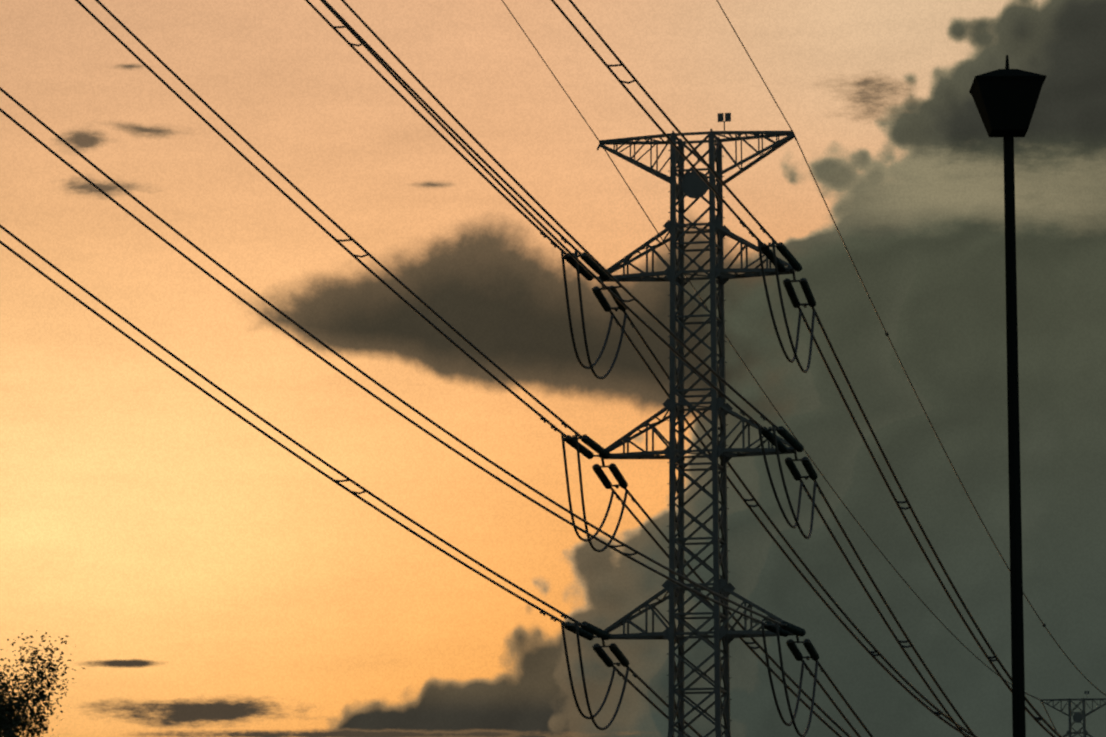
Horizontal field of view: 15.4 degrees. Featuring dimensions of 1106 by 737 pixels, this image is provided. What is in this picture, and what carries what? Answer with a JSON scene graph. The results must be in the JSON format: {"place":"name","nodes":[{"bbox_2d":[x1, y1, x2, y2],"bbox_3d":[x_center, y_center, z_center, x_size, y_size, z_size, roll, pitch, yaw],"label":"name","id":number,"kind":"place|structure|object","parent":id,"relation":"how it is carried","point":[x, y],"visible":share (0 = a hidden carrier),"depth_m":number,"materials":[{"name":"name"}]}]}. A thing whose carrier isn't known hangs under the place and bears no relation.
{"place":"outdoors","nodes":[
{"label":"outdoors","id":0,"kind":"place"},
{"bbox_2d":[0,630,84,736],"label":"tree","id":1,"kind":"object","parent":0,"point":[14,720],"depth_m":118.62,"materials":[{"name":"black plant"}]},
{"bbox_2d":[0,0,1105,736],"label":"sky","id":2,"kind":"structure","parent":0,"point":[204,579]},
{"bbox_2d":[334,26,1040,720],"bbox_3d":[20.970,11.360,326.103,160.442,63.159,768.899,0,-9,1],"label":"bundle spacers","id":3,"kind":"object","parent":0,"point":[632,300],"visible":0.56,"depth_m":138.37,"materials":[{"name":"metal"}]},
{"bbox_2d":[0,0,1062,736],"bbox_3d":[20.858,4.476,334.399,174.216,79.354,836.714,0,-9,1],"label":"conductors","id":4,"kind":"object","parent":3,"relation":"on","point":[458,140],"visible":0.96,"depth_m":142.43,"materials":[{"name":"metal"}]},
{"bbox_2d":[969,55,1046,736],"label":"street lantern","id":5,"kind":"object","parent":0,"point":[1005,99],"visible":1,"depth_m":45.55,"materials":[{"name":"black paint"}]},
{"bbox_3d":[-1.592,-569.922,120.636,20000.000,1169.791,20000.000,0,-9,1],"label":"ground","id":6,"kind":"structure","parent":0,"visible":0},
{"bbox_2d":[597,113,796,736],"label":"pylon","id":7,"kind":"object","parent":6,"relation":"on","point":[692,184],"visible":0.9,"depth_m":161.95,"materials":[{"name":"metal"}]},
{"bbox_2d":[539,222,822,679],"bbox_3d":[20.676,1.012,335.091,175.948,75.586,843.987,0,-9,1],"label":"line hardware","id":8,"kind":"object","parent":7,"relation":"attached to","point":[762,427],"visible":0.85,"depth_m":160.41,"materials":[{"name":"metal"}]},
{"bbox_2d":[561,240,817,736],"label":"jumper loops","id":9,"kind":"object","parent":8,"relation":"hanging from","point":[795,517],"visible":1,"depth_m":160.11,"materials":[{"name":"metal"}]},
{"bbox_2d":[564,242,818,666],"bbox_3d":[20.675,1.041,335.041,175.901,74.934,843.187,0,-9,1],"label":"insulator strings","id":10,"kind":"object","parent":7,"relation":"attached to","point":[589,631],"visible":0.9,"depth_m":161.47,"materials":[{"name":"black glass"}]},
{"bbox_2d":[1040,691,1105,736],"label":"pylon","id":11,"kind":"object","parent":6,"relation":"on","point":[1078,717],"visible":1,"depth_m":454.66,"materials":[{"name":"metal"}]},
{"bbox_2d":[502,0,1105,730],"bbox_3d":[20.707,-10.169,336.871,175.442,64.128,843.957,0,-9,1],"label":"earth wires","id":12,"kind":"object","parent":11,"relation":"attached to","point":[886,334],"visible":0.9,"depth_m":208.41,"materials":[{"name":"metal"}]}
]}

